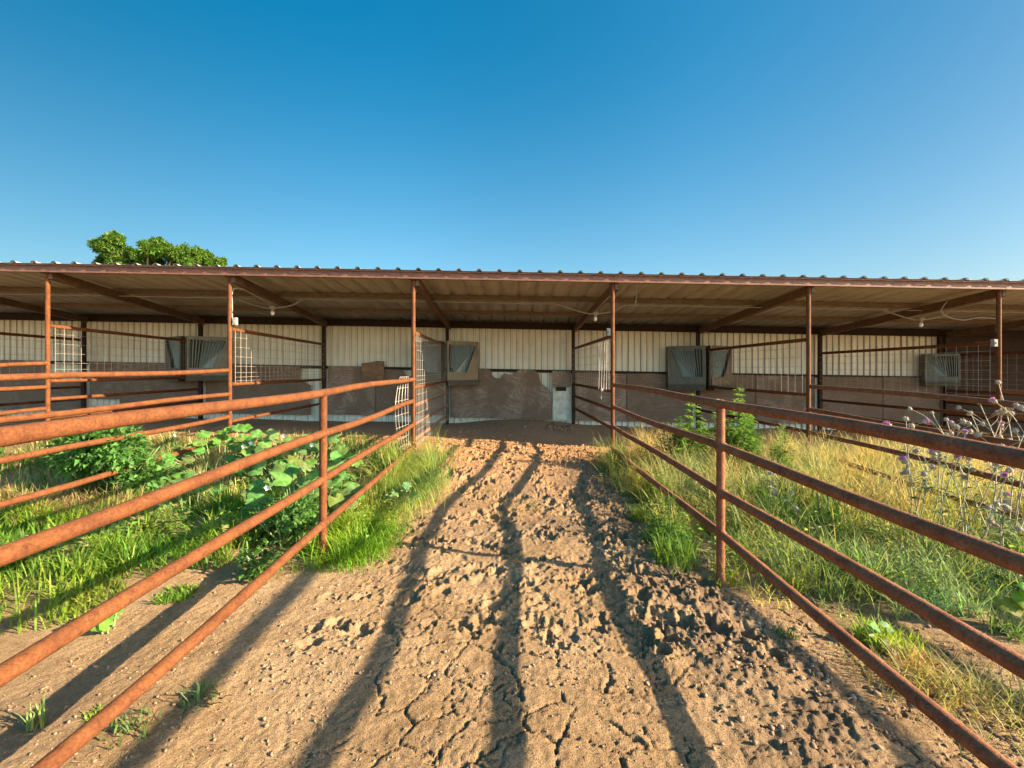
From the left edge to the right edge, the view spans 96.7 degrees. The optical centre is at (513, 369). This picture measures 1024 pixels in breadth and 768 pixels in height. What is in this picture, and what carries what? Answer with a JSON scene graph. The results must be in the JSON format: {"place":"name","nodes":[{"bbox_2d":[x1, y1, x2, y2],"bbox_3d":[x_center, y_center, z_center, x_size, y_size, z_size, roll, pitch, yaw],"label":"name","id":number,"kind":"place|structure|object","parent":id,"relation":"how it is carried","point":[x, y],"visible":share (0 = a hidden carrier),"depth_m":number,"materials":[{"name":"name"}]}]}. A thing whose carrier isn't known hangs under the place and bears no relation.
{"place":"outdoors","nodes":[
{"label":"outdoors","id":0,"kind":"place"},
{"bbox_2d":[0,415,1023,767],"bbox_3d":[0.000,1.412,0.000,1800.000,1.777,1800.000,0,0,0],"label":"ground","id":1,"kind":"structure","parent":0,"point":[494,551],"depth_m":2.47,"materials":[{"name":"soil"}]},
{"bbox_2d":[0,361,47,415],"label":"pen fence","id":2,"kind":"object","parent":1,"relation":"on","point":[17,388],"visible":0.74,"depth_m":6.63,"materials":[{"name":"brown metal"}]},
{"bbox_2d":[9,691,49,732],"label":"grass tuft","id":3,"kind":"object","parent":1,"relation":"on","point":[38,718],"visible":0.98,"depth_m":1.93,"materials":[{"name":"green plant"}]},
{"bbox_2d":[10,569,134,618],"bbox_3d":[-2.799,1.422,2.959,0.641,0.197,0.536,0,0,0],"label":"grass tuft","id":4,"kind":"object","parent":1,"relation":"on","point":[93,598],"visible":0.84,"depth_m":2.94,"materials":[{"name":"green plant"}]},
{"bbox_2d":[33,438,136,476],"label":"leafy bush","id":5,"kind":"object","parent":1,"relation":"on","point":[43,445],"visible":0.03,"depth_m":5.70,"materials":[{"name":"green plant"}]},
{"bbox_2d":[79,703,102,722],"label":"grass tuft","id":6,"kind":"object","parent":1,"relation":"on","point":[90,715],"visible":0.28,"depth_m":2.00,"materials":[{"name":"green plant"}]},
{"bbox_2d":[91,608,123,634],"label":"gourd plant","id":7,"kind":"object","parent":1,"relation":"on","point":[104,625],"visible":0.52,"depth_m":2.61,"materials":[{"name":"green plant"}]},
{"bbox_2d":[41,425,174,499],"bbox_3d":[-4.574,1.036,5.285,1.328,0.991,1.095,0,0,0],"label":"leafy bush","id":8,"kind":"object","parent":1,"relation":"on","point":[88,461],"visible":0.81,"depth_m":5.04,"materials":[{"name":"green plant"}]},
{"bbox_2d":[0,368,230,507],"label":"pen fence","id":9,"kind":"object","parent":1,"relation":"on","point":[34,453],"visible":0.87,"depth_m":4.65,"materials":[{"name":"brown metal"}]},
{"bbox_2d":[100,703,161,749],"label":"grass tuft","id":10,"kind":"object","parent":1,"relation":"on","point":[128,721],"visible":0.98,"depth_m":1.93,"materials":[{"name":"green plant"}]},
{"bbox_2d":[86,229,227,265],"bbox_3d":[-19.593,-3.052,25.160,7.481,8.877,4.681,0,0,0],"label":"tree","id":11,"kind":"object","parent":1,"relation":"on","point":[110,248],"visible":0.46,"depth_m":24.19,"materials":[{"name":"green plant"}]},
{"bbox_2d":[149,582,208,604],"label":"grass tuft","id":12,"kind":"object","parent":1,"relation":"on","point":[176,595],"visible":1,"depth_m":3.04,"materials":[{"name":"green plant"}]},
{"bbox_2d":[155,478,230,511],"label":"gourd plant","id":13,"kind":"object","parent":1,"relation":"on","point":[208,489],"visible":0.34,"depth_m":4.83,"materials":[{"name":"green plant"}]},
{"bbox_2d":[170,670,233,718],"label":"grass tuft","id":14,"kind":"object","parent":1,"relation":"on","point":[199,691],"visible":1,"depth_m":2.11,"materials":[{"name":"green plant"}]},
{"bbox_2d":[0,424,410,535],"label":"dry grass","id":15,"kind":"structure","parent":1,"relation":"on","point":[50,482],"depth_m":5.21,"materials":[{"name":"plant"}]},
{"bbox_2d":[0,377,415,767],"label":"pen fence","id":16,"kind":"object","parent":1,"relation":"on","point":[20,663],"visible":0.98,"depth_m":1.94,"materials":[{"name":"brown metal"}]},
{"bbox_2d":[395,376,408,449],"bbox_3d":[-1.625,0.651,6.609,0.036,1.086,0.646,0,0,5],"label":"bent wire panel","id":17,"kind":"object","parent":16,"relation":"attached to","point":[405,387],"visible":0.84,"depth_m":6.62,"materials":[{"name":"grey metal"}]},
{"bbox_2d":[0,428,429,637],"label":"grass","id":18,"kind":"structure","parent":1,"relation":"on","point":[104,559],"depth_m":3.82,"materials":[{"name":"green plant"}]},
{"bbox_2d":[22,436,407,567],"bbox_3d":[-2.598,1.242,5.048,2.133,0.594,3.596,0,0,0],"label":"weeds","id":19,"kind":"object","parent":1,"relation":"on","point":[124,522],"visible":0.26,"depth_m":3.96,"materials":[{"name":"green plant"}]},
{"bbox_2d":[158,423,274,478],"bbox_3d":[-3.866,1.073,6.027,1.390,0.674,1.190,0,0,-34],"label":"gourd plant","id":20,"kind":"object","parent":1,"relation":"on","point":[234,444],"visible":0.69,"depth_m":5.93,"materials":[{"name":"green plant"}]},
{"bbox_2d":[233,538,288,581],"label":"leafy bush","id":21,"kind":"object","parent":1,"relation":"on","point":[266,560],"visible":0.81,"depth_m":3.31,"materials":[{"name":"green plant"}]},
{"bbox_2d":[239,490,318,549],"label":"leafy bush","id":22,"kind":"object","parent":1,"relation":"on","point":[291,530],"visible":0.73,"depth_m":3.89,"materials":[{"name":"green plant"}]},
{"bbox_2d":[224,429,363,487],"bbox_3d":[-2.793,1.119,5.809,1.761,0.730,1.166,0,0,0],"label":"gourd plant","id":23,"kind":"object","parent":1,"relation":"on","point":[338,454],"visible":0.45,"depth_m":5.72,"materials":[{"name":"green plant"}]},
{"bbox_2d":[239,461,364,525],"bbox_3d":[-2.121,1.233,4.546,1.118,0.611,1.153,0,0,19],"label":"gourd plant","id":24,"kind":"object","parent":1,"relation":"on","point":[285,475],"visible":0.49,"depth_m":4.57,"materials":[{"name":"green plant"}]},
{"bbox_2d":[289,433,446,566],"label":"weeds","id":25,"kind":"object","parent":1,"relation":"on","point":[381,500],"visible":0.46,"depth_m":4.31,"materials":[{"name":"green plant"}]},
{"bbox_2d":[276,420,482,574],"bbox_3d":[-1.251,1.157,5.232,1.986,0.821,4.477,0,0,0],"label":"feathery weed patch","id":26,"kind":"object","parent":1,"relation":"on","point":[431,468],"visible":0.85,"depth_m":4.67,"materials":[{"name":"green plant"}]},
{"bbox_2d":[388,481,419,509],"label":"gourd plant","id":27,"kind":"object","parent":1,"relation":"on","point":[408,485],"visible":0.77,"depth_m":4.93,"materials":[{"name":"green plant"}]},
{"bbox_2d":[4,436,1000,767],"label":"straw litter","id":28,"kind":"object","parent":1,"relation":"on","point":[510,670],"visible":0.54,"depth_m":2.09,"materials":[{"name":"beige plant"}]},
{"bbox_2d":[0,260,1023,453],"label":"shed","id":29,"kind":"structure","parent":1,"relation":"on","point":[527,363],"depth_m":11.10,"materials":[{"name":"metal"}]},
{"bbox_2d":[0,332,82,405],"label":"stall partition","id":30,"kind":"object","parent":29,"relation":"attached to","point":[34,336],"visible":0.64,"depth_m":9.79,"materials":[{"name":"metal"}]},
{"bbox_2d":[50,324,199,419],"bbox_3d":[-7.362,0.046,9.000,0.072,1.491,3.961,0,0,-6],"label":"stall partition","id":31,"kind":"object","parent":29,"relation":"attached to","point":[111,378],"visible":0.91,"depth_m":8.32,"materials":[{"name":"metal"}]},
{"bbox_2d":[185,336,232,380],"bbox_3d":[-7.142,-0.249,10.702,0.757,1.035,0.717,0,0,0],"label":"hay feeder","id":32,"kind":"object","parent":31,"relation":"attached to","point":[209,355],"visible":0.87,"depth_m":10.75,"materials":[{"name":"metal"}]},
{"bbox_2d":[162,336,185,380],"bbox_3d":[-8.000,-0.245,10.708,0.737,1.042,0.705,0,0,0],"label":"hay feeder","id":33,"kind":"object","parent":29,"relation":"attached to","point":[178,355],"visible":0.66,"depth_m":10.68,"materials":[{"name":"metal"}]},
{"bbox_2d":[232,317,237,324],"bbox_3d":[-4.285,-0.739,7.003,0.060,0.115,0.064,0,0,0],"label":"switch box","id":34,"kind":"object","parent":29,"relation":"attached to","point":[234,320],"visible":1,"depth_m":6.98,"materials":[{"name":"grey plastic"}]},
{"bbox_2d":[232,328,324,422],"bbox_3d":[-4.472,0.099,9.000,0.072,1.494,3.947,0,0,-3],"label":"stall partition","id":35,"kind":"object","parent":29,"relation":"attached to","point":[265,379],"visible":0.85,"depth_m":8.40,"materials":[{"name":"metal"}]},
{"bbox_2d":[361,361,384,379],"bbox_3d":[-3.403,0.043,11.051,0.562,0.490,0.042,-2,0,0],"label":"loose board","id":36,"kind":"object","parent":29,"relation":"attached to","point":[374,370],"visible":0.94,"depth_m":11.03,"materials":[{"name":"brown wood"}]},
{"bbox_2d":[415,341,444,385],"bbox_3d":[-2.030,-0.138,10.708,0.737,1.042,0.705,0,0,0],"label":"hay feeder","id":37,"kind":"object","parent":29,"relation":"attached to","point":[434,358],"visible":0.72,"depth_m":10.80,"materials":[{"name":"metal"}]},
{"bbox_2d":[415,331,447,441],"bbox_3d":[-1.566,0.313,9.000,0.072,1.821,3.941,0,0,-1],"label":"stall partition","id":38,"kind":"object","parent":29,"relation":"attached to","point":[427,401],"visible":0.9,"depth_m":8.37,"materials":[{"name":"metal"}]},
{"bbox_2d":[446,341,479,385],"bbox_3d":[-1.172,-0.141,10.702,0.757,1.035,0.717,0,0,0],"label":"hay feeder","id":39,"kind":"object","parent":38,"relation":"attached to","point":[465,365],"visible":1,"depth_m":10.76,"materials":[{"name":"metal"}]},
{"bbox_2d":[0,288,1023,332],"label":"electric conduit","id":40,"kind":"object","parent":29,"relation":"attached to","point":[561,304],"visible":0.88,"depth_m":8.32,"materials":[{"name":"grey plastic"}]},
{"bbox_2d":[269,306,275,315],"bbox_3d":[-4.400,-1.068,8.320,0.105,0.172,0.110,0,0,0],"label":"ceiling lamp","id":41,"kind":"object","parent":40,"relation":"hanging from","point":[272,308],"visible":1,"depth_m":8.30,"materials":[{"name":"white glass"}]},
{"bbox_2d":[592,312,597,320],"bbox_3d":[1.500,-0.962,8.320,0.105,0.172,0.110,0,0,0],"label":"ceiling lamp","id":42,"kind":"object","parent":40,"relation":"hanging from","point":[595,314],"visible":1,"depth_m":8.30,"materials":[{"name":"white glass"}]},
{"bbox_2d":[917,318,924,326],"bbox_3d":[7.450,-0.855,8.320,0.105,0.172,0.110,0,0,0],"label":"ceiling lamp","id":43,"kind":"object","parent":40,"relation":"hanging from","point":[920,320],"visible":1,"depth_m":8.30,"materials":[{"name":"white glass"}]},
{"bbox_2d":[572,336,610,428],"bbox_3d":[1.486,0.206,9.000,0.073,1.497,3.942,0,0,-1],"label":"stall partition","id":44,"kind":"object","parent":29,"relation":"attached to","point":[606,338],"visible":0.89,"depth_m":8.53,"materials":[{"name":"metal"}]},
{"bbox_2d":[598,342,606,391],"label":"hanging wires","id":45,"kind":"object","parent":44,"relation":"hanging from","point":[601,389],"visible":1,"depth_m":7.25,"materials":[{"name":"grey plastic"}]},
{"bbox_2d":[606,328,610,335],"bbox_3d":[1.466,-0.573,7.003,0.060,0.115,0.064,0,0,0],"label":"switch box","id":46,"kind":"object","parent":29,"relation":"attached to","point":[608,331],"visible":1,"depth_m":6.98,"materials":[{"name":"metal"}]},
{"bbox_2d":[698,338,805,432],"bbox_3d":[4.501,0.260,9.000,0.073,1.497,3.941,0,0,-1],"label":"stall partition","id":47,"kind":"object","parent":29,"relation":"attached to","point":[802,340],"visible":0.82,"depth_m":8.23,"materials":[{"name":"metal"}]},
{"bbox_2d":[666,345,705,390],"bbox_3d":[4.040,-0.029,10.708,0.737,1.042,0.705,0,0,0],"label":"hay feeder","id":48,"kind":"object","parent":47,"relation":"attached to","point":[685,370],"visible":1,"depth_m":10.77,"materials":[{"name":"metal"}]},
{"bbox_2d":[705,345,734,390],"bbox_3d":[4.898,-0.032,10.702,0.757,1.035,0.717,0,0,0],"label":"hay feeder","id":49,"kind":"object","parent":47,"relation":"attached to","point":[712,357],"visible":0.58,"depth_m":10.67,"materials":[{"name":"metal"}]},
{"bbox_2d":[820,341,995,436],"bbox_3d":[7.439,0.313,9.000,0.073,1.497,3.941,0,0,-1],"label":"stall partition","id":50,"kind":"object","parent":29,"relation":"attached to","point":[978,344],"visible":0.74,"depth_m":8.24,"materials":[{"name":"metal"}]},
{"bbox_2d":[921,353,961,386],"bbox_3d":[10.139,0.017,10.799,0.545,0.771,0.522,0,0,0],"label":"hay feeder","id":51,"kind":"object","parent":29,"relation":"attached to","point":[948,373],"visible":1,"depth_m":10.84,"materials":[{"name":"metal"}]},
{"bbox_2d":[941,301,995,319],"bbox_3d":[7.668,-0.966,7.653,1.296,0.299,0.085,0,0,-16],"label":"loose cable","id":52,"kind":"object","parent":29,"relation":"hanging from","point":[959,319],"visible":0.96,"depth_m":7.57,"materials":[{"name":"grey plastic"}]},
{"bbox_2d":[947,351,1023,422],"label":"stall partition","id":53,"kind":"object","parent":29,"relation":"attached to","point":[985,392],"visible":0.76,"depth_m":10.06,"materials":[{"name":"metal"}]},
{"bbox_2d":[991,339,997,346],"bbox_3d":[7.403,-0.406,7.003,0.060,0.115,0.064,0,0,0],"label":"switch box","id":54,"kind":"object","parent":29,"relation":"attached to","point":[994,342],"visible":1,"depth_m":6.98,"materials":[{"name":"grey plastic"}]},
{"bbox_2d":[0,423,1023,767],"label":"soil clods","id":55,"kind":"object","parent":1,"relation":"on","point":[802,677],"visible":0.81,"depth_m":2.36,"materials":[{"name":"brown soil"}]},
{"bbox_2d":[514,498,548,512],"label":"grass tuft","id":56,"kind":"object","parent":1,"relation":"on","point":[532,504],"visible":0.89,"depth_m":5.21,"materials":[{"name":"beige plant"}]},
{"bbox_2d":[621,504,656,522],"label":"grass tuft","id":57,"kind":"object","parent":1,"relation":"on","point":[639,513],"visible":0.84,"depth_m":4.73,"materials":[{"name":"green plant"}]},
{"bbox_2d":[578,431,709,538],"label":"dry grass","id":58,"kind":"structure","parent":1,"relation":"on","point":[631,473],"depth_m":5.77,"materials":[{"name":"plant"}]},
{"bbox_2d":[626,438,664,476],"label":"tall weed","id":59,"kind":"object","parent":1,"relation":"on","point":[645,450],"visible":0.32,"depth_m":6.30,"materials":[{"name":"green plant"}]},
{"bbox_2d":[640,463,683,508],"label":"tall weed","id":60,"kind":"object","parent":1,"relation":"on","point":[672,475],"visible":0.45,"depth_m":5.27,"materials":[{"name":"green plant"}]},
{"bbox_2d":[649,421,683,474],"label":"tall weed","id":61,"kind":"object","parent":1,"relation":"on","point":[666,445],"visible":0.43,"depth_m":6.25,"materials":[{"name":"green plant"}]},
{"bbox_2d":[639,496,704,550],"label":"tall weed","id":62,"kind":"object","parent":1,"relation":"on","point":[659,523],"visible":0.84,"depth_m":4.11,"materials":[{"name":"green plant"}]},
{"bbox_2d":[590,442,759,588],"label":"weeds","id":63,"kind":"object","parent":1,"relation":"on","point":[709,542],"visible":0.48,"depth_m":4.25,"materials":[{"name":"green plant"}]},
{"bbox_2d":[645,522,712,570],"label":"grass tuft","id":64,"kind":"object","parent":1,"relation":"on","point":[686,551],"visible":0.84,"depth_m":3.74,"materials":[{"name":"green plant"}]},
{"bbox_2d":[668,393,715,478],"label":"tall weed","id":65,"kind":"object","parent":1,"relation":"on","point":[686,443],"visible":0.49,"depth_m":6.12,"materials":[{"name":"green plant"}]},
{"bbox_2d":[710,388,767,481],"bbox_3d":[3.052,0.896,6.192,0.789,1.323,0.799,0,0,0],"label":"tall weed","id":66,"kind":"object","parent":1,"relation":"on","point":[750,440],"visible":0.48,"depth_m":6.08,"materials":[{"name":"green plant"}]},
{"bbox_2d":[765,471,801,526],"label":"thistle","id":67,"kind":"object","parent":1,"relation":"on","point":[776,490],"visible":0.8,"depth_m":4.34,"materials":[{"name":"grey plant"}]},
{"bbox_2d":[769,423,805,486],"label":"tall weed","id":68,"kind":"object","parent":1,"relation":"on","point":[781,452],"visible":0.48,"depth_m":5.97,"materials":[{"name":"green plant"}]},
{"bbox_2d":[773,623,803,639],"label":"grass tuft","id":69,"kind":"object","parent":1,"relation":"on","point":[783,631],"visible":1,"depth_m":2.68,"materials":[{"name":"green plant"}]},
{"bbox_2d":[611,383,1023,767],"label":"pen fence","id":70,"kind":"object","parent":1,"relation":"on","point":[967,738],"visible":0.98,"depth_m":1.93,"materials":[{"name":"brown metal"}]},
{"bbox_2d":[864,621,896,654],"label":"gourd plant","id":71,"kind":"object","parent":1,"relation":"on","point":[886,625],"visible":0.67,"depth_m":2.63,"materials":[{"name":"green plant"}]},
{"bbox_2d":[836,607,936,658],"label":"grass tuft","id":72,"kind":"object","parent":1,"relation":"on","point":[893,637],"visible":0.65,"depth_m":2.64,"materials":[{"name":"green plant"}]},
{"bbox_2d":[807,384,1023,520],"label":"pen fence","id":73,"kind":"object","parent":1,"relation":"on","point":[990,439],"visible":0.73,"depth_m":5.04,"materials":[{"name":"brown metal"}]},
{"bbox_2d":[895,431,937,552],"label":"thistle","id":74,"kind":"object","parent":1,"relation":"on","point":[925,473],"visible":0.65,"depth_m":4.03,"materials":[{"name":"grey plant"}]},
{"bbox_2d":[883,416,969,554],"bbox_3d":[3.656,1.041,4.002,0.508,1.227,0.511,0,0,0],"label":"thistle","id":75,"kind":"object","parent":1,"relation":"on","point":[926,421],"visible":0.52,"depth_m":3.92,"materials":[{"name":"grey plant"}]},
{"bbox_2d":[907,380,1023,548],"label":"thistle","id":76,"kind":"object","parent":1,"relation":"on","point":[1017,406],"visible":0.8,"depth_m":4.05,"materials":[{"name":"purple plant"}]},
{"bbox_2d":[928,431,1023,552],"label":"thistle","id":77,"kind":"object","parent":1,"relation":"on","point":[1009,470],"visible":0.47,"depth_m":3.96,"materials":[{"name":"grey plant"}]},
{"bbox_2d":[930,397,1023,561],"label":"thistle","id":78,"kind":"object","parent":1,"relation":"on","point":[1015,430],"visible":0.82,"depth_m":3.86,"materials":[{"name":"purple plant"}]},
{"bbox_2d":[944,403,1016,538],"bbox_3d":[4.638,0.989,4.462,0.553,1.369,0.540,0,0,0],"label":"thistle","id":79,"kind":"object","parent":1,"relation":"on","point":[1001,427],"visible":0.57,"depth_m":4.42,"materials":[{"name":"purple plant"}]},
{"bbox_2d":[965,603,1023,644],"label":"grass tuft","id":80,"kind":"object","parent":1,"relation":"on","point":[1009,626],"visible":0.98,"depth_m":2.75,"materials":[{"name":"green plant"}]},
{"bbox_2d":[986,498,1023,585],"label":"thistle","id":81,"kind":"object","parent":1,"relation":"on","point":[1003,518],"visible":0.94,"depth_m":3.41,"materials":[{"name":"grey plant"}]},
{"bbox_2d":[992,581,1023,632],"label":"gourd plant","id":82,"kind":"object","parent":1,"relation":"on","point":[1014,605],"visible":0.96,"depth_m":2.76,"materials":[{"name":"green plant"}]},
{"bbox_2d":[999,389,1023,440],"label":"pen fence","id":83,"kind":"object","parent":1,"relation":"on","point":[1019,415],"visible":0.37,"depth_m":6.76,"materials":[{"name":"brown metal"}]},
{"bbox_2d":[0,0,1023,280],"label":"sky","id":84,"kind":"structure","parent":0,"point":[791,138],"materials":[{"name":"blue"}]},
{"bbox_2d":[598,435,1023,621],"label":"grass","id":85,"kind":"structure","parent":0,"point":[948,604],"depth_m":3.48,"materials":[{"name":"green plant"}]},
{"bbox_2d":[603,423,1023,762],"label":"dry grass","id":86,"kind":"structure","parent":0,"point":[900,496],"depth_m":4.76,"materials":[{"name":"plant"}]}
]}

